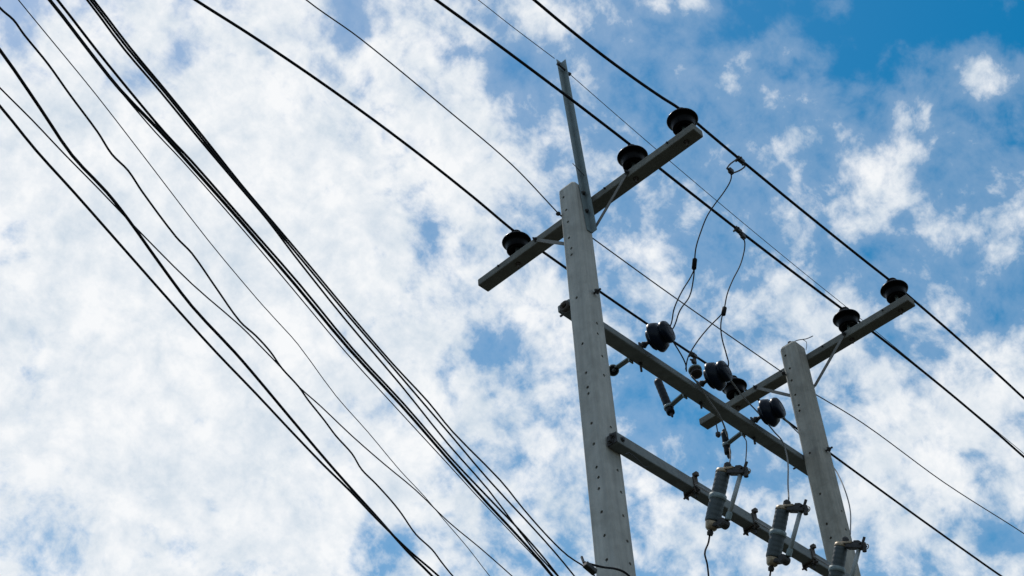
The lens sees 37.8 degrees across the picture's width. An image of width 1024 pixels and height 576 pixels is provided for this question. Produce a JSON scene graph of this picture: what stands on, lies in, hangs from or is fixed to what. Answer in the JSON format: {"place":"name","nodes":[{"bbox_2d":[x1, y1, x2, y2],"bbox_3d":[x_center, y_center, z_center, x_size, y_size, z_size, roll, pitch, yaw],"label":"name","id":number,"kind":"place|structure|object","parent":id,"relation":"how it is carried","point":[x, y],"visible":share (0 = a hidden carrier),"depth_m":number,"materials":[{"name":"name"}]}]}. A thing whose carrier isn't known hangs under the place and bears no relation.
{"place":"outdoors","nodes":[
{"label":"outdoors","id":0,"kind":"place"},
{"bbox_2d":[0,0,1023,575],"label":"sky","id":1,"kind":"structure","parent":0,"point":[129,447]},
{"label":"ground","id":2,"kind":"structure","parent":0,"visible":0},
{"bbox_2d":[556,182,635,575],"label":"utility pole","id":3,"kind":"object","parent":2,"relation":"on","point":[611,536],"visible":1,"depth_m":10.76,"materials":[{"name":"concrete"}]},
{"bbox_2d":[0,48,432,575],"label":"telephone cable","id":4,"kind":"object","parent":3,"relation":"attached to","point":[87,172],"visible":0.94,"depth_m":5.55,"materials":[{"name":"black rubber"}]},
{"bbox_2d":[0,105,438,575],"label":"telephone cable","id":5,"kind":"object","parent":3,"relation":"attached to","point":[186,319],"visible":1,"depth_m":5.62,"materials":[{"name":"black rubber"}]},
{"bbox_2d":[0,7,452,575],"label":"telephone cable","id":6,"kind":"object","parent":3,"relation":"attached to","point":[210,279],"visible":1,"depth_m":5.79,"materials":[{"name":"black rubber"}]},
{"bbox_2d":[18,0,489,575],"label":"telephone cable","id":7,"kind":"object","parent":3,"relation":"attached to","point":[228,264],"visible":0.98,"depth_m":6.43,"materials":[{"name":"black rubber"}]},
{"bbox_2d":[0,87,511,575],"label":"telephone cable","id":8,"kind":"object","parent":3,"relation":"attached to","point":[216,305],"visible":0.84,"depth_m":6.16,"materials":[{"name":"black rubber"}]},
{"bbox_2d":[49,0,550,575],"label":"power cable","id":9,"kind":"object","parent":3,"relation":"attached to","point":[275,268],"visible":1,"depth_m":6.87,"materials":[{"name":"black rubber"}]},
{"bbox_2d":[48,0,553,575],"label":"power cable","id":10,"kind":"object","parent":3,"relation":"attached to","point":[204,180],"visible":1,"depth_m":7.00,"materials":[{"name":"black rubber"}]},
{"bbox_2d":[56,0,558,575],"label":"power cable","id":11,"kind":"object","parent":3,"relation":"attached to","point":[286,270],"visible":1,"depth_m":6.93,"materials":[{"name":"black rubber"}]},
{"bbox_2d":[86,0,556,575],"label":"power cable","id":12,"kind":"object","parent":3,"relation":"attached to","point":[298,260],"visible":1,"depth_m":6.92,"materials":[{"name":"black rubber"}]},
{"bbox_2d":[89,0,574,575],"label":"power cable","id":13,"kind":"object","parent":3,"relation":"attached to","point":[313,272],"visible":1,"depth_m":7.10,"materials":[{"name":"black rubber"}]},
{"bbox_2d":[93,0,594,575],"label":"power cable","id":14,"kind":"object","parent":3,"relation":"attached to","point":[313,270],"visible":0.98,"depth_m":7.09,"materials":[{"name":"black rubber"}]},
{"bbox_2d":[580,556,596,575],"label":"tap clamp","id":15,"kind":"object","parent":14,"relation":"attached to","point":[591,569],"visible":1,"depth_m":9.05,"materials":[{"name":"metal"}]},
{"bbox_2d":[585,561,629,575],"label":"service lead","id":16,"kind":"object","parent":15,"relation":"attached to","point":[613,568],"visible":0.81,"depth_m":9.40,"materials":[{"name":"black rubber"}]},
{"bbox_2d":[306,0,556,211],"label":"overhead wire","id":17,"kind":"object","parent":3,"relation":"on","point":[433,98],"visible":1,"depth_m":11.59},
{"bbox_2d":[556,59,596,232],"bbox_3d":[0.514,-1.240,12.605,0.103,2.035,0.246,-36,-51,29],"label":"pole extension","id":18,"kind":"object","parent":3,"relation":"attached to","point":[585,194],"visible":1,"depth_m":12.54,"materials":[{"name":"metal"}]},
{"bbox_2d":[478,0,554,58],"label":"overhead wire","id":19,"kind":"object","parent":18,"relation":"attached to","point":[515,29],"visible":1,"depth_m":12.84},
{"bbox_2d":[566,71,1023,453],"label":"overhead wire","id":20,"kind":"object","parent":18,"relation":"attached to","point":[752,230],"visible":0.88,"depth_m":14.34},
{"bbox_2d":[478,123,702,291],"bbox_3d":[0.586,-0.522,12.220,2.420,0.422,0.203,-36,-51,29],"label":"crossarm","id":21,"kind":"object","parent":3,"relation":"attached to","point":[605,197],"visible":0.98,"depth_m":12.19,"materials":[{"name":"concrete"}]},
{"bbox_2d":[502,229,530,255],"bbox_3d":[0.042,-0.364,12.864,0.256,0.319,0.256,-36,-51,29],"label":"pin insulator","id":22,"kind":"object","parent":21,"relation":"on","point":[513,241],"visible":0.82,"depth_m":12.81,"materials":[{"name":"black ceramic"}]},
{"bbox_2d":[193,0,1001,575],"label":"power line","id":23,"kind":"object","parent":22,"relation":"attached to","point":[543,252],"visible":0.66,"depth_m":12.68,"materials":[{"name":"black rubber"}]},
{"bbox_2d":[689,352,697,364],"bbox_3d":[1.724,0.672,14.231,0.065,0.160,0.102,-36,-51,29],"label":"line clamp","id":24,"kind":"object","parent":23,"relation":"attached to","point":[693,355],"visible":0.93,"depth_m":14.23,"materials":[{"name":"metal"}]},
{"bbox_2d":[688,363,702,378],"bbox_3d":[1.731,0.769,14.144,0.136,0.180,0.132,-36,-51,29],"label":"hanging spool","id":25,"kind":"object","parent":24,"relation":"hanging from","point":[695,371],"visible":0.97,"depth_m":14.09,"materials":[{"name":"brown ceramic"}]},
{"bbox_2d":[617,144,647,169],"bbox_3d":[0.989,-1.041,12.210,0.256,0.319,0.256,-36,-51,29],"label":"pin insulator","id":26,"kind":"object","parent":21,"relation":"on","point":[629,156],"visible":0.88,"depth_m":12.16,"materials":[{"name":"black ceramic"}]},
{"bbox_2d":[666,107,697,134],"bbox_3d":[1.366,-1.311,11.948,0.256,0.319,0.256,-36,-51,29],"label":"pin insulator","id":27,"kind":"object","parent":21,"relation":"on","point":[679,119],"visible":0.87,"depth_m":11.90,"materials":[{"name":"black ceramic"}]},
{"bbox_2d":[532,0,1023,398],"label":"power line","id":28,"kind":"object","parent":27,"relation":"attached to","point":[557,19],"visible":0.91,"depth_m":12.66,"materials":[{"name":"black rubber"}]},
{"bbox_2d":[726,155,745,174],"bbox_3d":[1.844,-1.004,12.327,0.065,0.357,0.302,-36,-51,29],"label":"line clamp","id":29,"kind":"object","parent":28,"relation":"attached to","point":[740,160],"visible":1,"depth_m":12.37,"materials":[{"name":"metal"}]},
{"bbox_2d":[670,175,731,328],"bbox_3d":[1.510,-0.306,12.078,0.163,1.082,0.955,28,-52,-30],"label":"jumper lead","id":30,"kind":"object","parent":29,"relation":"hanging from","point":[694,262],"visible":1,"depth_m":12.01,"materials":[{"name":"rubber"}]},
{"bbox_2d":[593,238,782,372],"bbox_3d":[1.549,0.170,13.025,0.011,0.029,2.797,-36,-51,29],"label":"overhead wire","id":31,"kind":"object","parent":3,"relation":"attached to","point":[685,304],"visible":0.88,"depth_m":12.97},
{"bbox_2d":[558,288,832,475],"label":"support beam","id":32,"kind":"structure","parent":3,"relation":"attached to","point":[641,357],"depth_m":12.38,"materials":[{"name":"concrete"}]},
{"bbox_2d":[609,358,633,375],"bbox_3d":[0.873,0.633,12.134,0.273,0.129,0.123,-36,-51,29],"label":"surge arrester","id":33,"kind":"object","parent":32,"relation":"attached to","point":[614,369],"visible":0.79,"depth_m":12.12,"materials":[{"name":"metal"}]},
{"bbox_2d":[638,321,675,351],"bbox_3d":[1.142,0.411,12.020,0.324,0.263,0.263,-32,-56,23],"label":"pin insulator","id":34,"kind":"object","parent":32,"relation":"attached to","point":[660,336],"visible":1,"depth_m":11.92,"materials":[{"name":"black ceramic"}]},
{"bbox_2d":[673,342,686,371],"bbox_3d":[1.360,0.546,12.078,0.056,0.122,0.487,-18,-45,14],"label":"jumper lead","id":35,"kind":"object","parent":34,"relation":"attached to","point":[681,356],"visible":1,"depth_m":12.00,"materials":[{"name":"rubber"}]},
{"bbox_2d":[654,378,687,417],"bbox_3d":[1.336,0.887,12.558,0.290,0.469,0.085,-36,-51,29],"label":"surge arrester","id":36,"kind":"object","parent":32,"relation":"attached to","point":[668,404],"visible":0.98,"depth_m":12.51,"materials":[{"name":"metal"}]},
{"bbox_2d":[691,375,727,436],"bbox_3d":[1.673,0.985,12.419,0.084,0.263,0.650,-24,-46,20],"label":"jumper lead","id":37,"kind":"object","parent":32,"relation":"on","point":[695,380],"visible":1,"depth_m":12.32,"materials":[{"name":"black rubber"}]},
{"bbox_2d":[696,360,732,390],"bbox_3d":[1.659,0.749,12.419,0.324,0.263,0.263,-32,-56,23],"label":"pin insulator","id":38,"kind":"object","parent":32,"relation":"attached to","point":[718,375],"visible":0.98,"depth_m":12.32,"materials":[{"name":"black ceramic"}]},
{"bbox_2d":[731,381,789,499],"bbox_3d":[2.151,1.409,12.224,0.290,1.374,1.019,-21,-46,18],"label":"jumper lead","id":39,"kind":"object","parent":38,"relation":"attached to","point":[777,435],"visible":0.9,"depth_m":12.59,"materials":[{"name":"black rubber"}]},
{"bbox_2d":[721,429,745,458],"bbox_3d":[1.904,1.306,12.883,0.229,0.283,0.087,-36,-51,29],"label":"surge arrester","id":40,"kind":"object","parent":32,"relation":"attached to","point":[727,442],"visible":0.91,"depth_m":12.88,"materials":[{"name":"metal"}]},
{"bbox_2d":[750,397,785,426],"bbox_3d":[2.172,1.084,12.815,0.324,0.263,0.263,-32,-56,23],"label":"pin insulator","id":41,"kind":"object","parent":32,"relation":"attached to","point":[771,412],"visible":0.99,"depth_m":12.71,"materials":[{"name":"black ceramic"}]},
{"bbox_2d":[784,417,850,534],"bbox_3d":[2.693,1.714,12.789,0.336,1.559,1.222,-19,-45,16],"label":"jumper lead","id":42,"kind":"object","parent":41,"relation":"attached to","point":[838,476],"visible":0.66,"depth_m":13.03,"materials":[{"name":"black rubber"}]},
{"bbox_2d":[607,431,849,575],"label":"support beam","id":43,"kind":"structure","parent":3,"relation":"attached to","point":[622,445],"depth_m":10.81,"materials":[{"name":"metal"}]},
{"bbox_2d":[683,461,750,535],"bbox_3d":[1.452,1.459,10.604,0.632,0.600,0.133,-36,-51,29],"label":"fuse cutout","id":44,"kind":"object","parent":43,"relation":"attached to","point":[715,520],"visible":1,"depth_m":10.52,"materials":[{"name":"grey ceramic"}]},
{"bbox_2d":[704,535,710,575],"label":"jumper lead","id":45,"kind":"object","parent":44,"relation":"hanging from","point":[705,555],"visible":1,"depth_m":10.25,"materials":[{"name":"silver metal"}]},
{"bbox_2d":[743,436,746,460],"bbox_3d":[1.823,1.256,11.674,0.030,0.901,0.878,-12,-44,9],"label":"jumper lead","id":46,"kind":"object","parent":44,"relation":"attached to","point":[746,448],"visible":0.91,"depth_m":11.68,"materials":[{"name":"metal"}]},
{"bbox_2d":[743,499,809,571],"bbox_3d":[1.944,1.780,10.984,0.632,0.600,0.133,-36,-51,29],"label":"fuse cutout","id":47,"kind":"object","parent":43,"relation":"attached to","point":[775,557],"visible":1,"depth_m":10.90,"materials":[{"name":"grey ceramic"}]},
{"bbox_2d":[802,536,868,575],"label":"fuse cutout","id":48,"kind":"object","parent":43,"relation":"attached to","point":[838,561],"visible":0.98,"depth_m":11.35,"materials":[{"name":"grey ceramic"}]},
{"bbox_2d":[780,336,860,575],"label":"utility pole","id":49,"kind":"object","parent":2,"relation":"on","point":[829,506],"visible":1,"depth_m":13.09,"materials":[{"name":"concrete"}]},
{"bbox_2d":[699,295,914,437],"bbox_3d":[2.707,0.830,13.888,2.420,0.422,0.203,-36,-51,29],"label":"crossarm","id":50,"kind":"object","parent":49,"relation":"attached to","point":[829,349],"visible":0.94,"depth_m":13.84,"materials":[{"name":"concrete"}]},
{"bbox_2d":[722,375,746,399],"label":"pin insulator","id":51,"kind":"object","parent":50,"relation":"on","point":[730,390],"visible":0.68,"depth_m":14.48,"materials":[{"name":"black ceramic"}]},
{"bbox_2d":[833,307,859,331],"bbox_3d":[3.110,0.314,13.876,0.256,0.314,0.256,-36,-51,29],"label":"pin insulator","id":52,"kind":"object","parent":50,"relation":"on","point":[845,318],"visible":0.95,"depth_m":13.82,"materials":[{"name":"black ceramic"}]},
{"bbox_2d":[434,0,1023,457],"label":"power line","id":53,"kind":"object","parent":52,"relation":"attached to","point":[712,210],"visible":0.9,"depth_m":12.82,"materials":[{"name":"black rubber"}]},
{"bbox_2d":[733,226,745,239],"bbox_3d":[1.994,-0.478,13.087,0.065,0.112,0.130,-36,-51,29],"label":"line clamp","id":54,"kind":"object","parent":53,"relation":"attached to","point":[737,229],"visible":1,"depth_m":13.07,"materials":[{"name":"metal"}]},
{"bbox_2d":[685,240,744,369],"bbox_3d":[1.735,0.126,12.684,0.675,1.361,0.312,5,-44,-10],"label":"jumper lead","id":55,"kind":"object","parent":54,"relation":"hanging from","point":[724,309],"visible":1,"depth_m":12.40,"materials":[{"name":"rubber"}]},
{"bbox_2d":[880,277,907,303],"bbox_3d":[3.487,0.044,13.614,0.256,0.314,0.256,-36,-51,29],"label":"pin insulator","id":56,"kind":"object","parent":50,"relation":"on","point":[892,290],"visible":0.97,"depth_m":13.56,"materials":[{"name":"black ceramic"}]},
{"bbox_2d":[816,394,1023,533],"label":"overhead wire","id":57,"kind":"object","parent":49,"relation":"attached to","point":[916,462],"visible":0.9,"depth_m":15.01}
]}

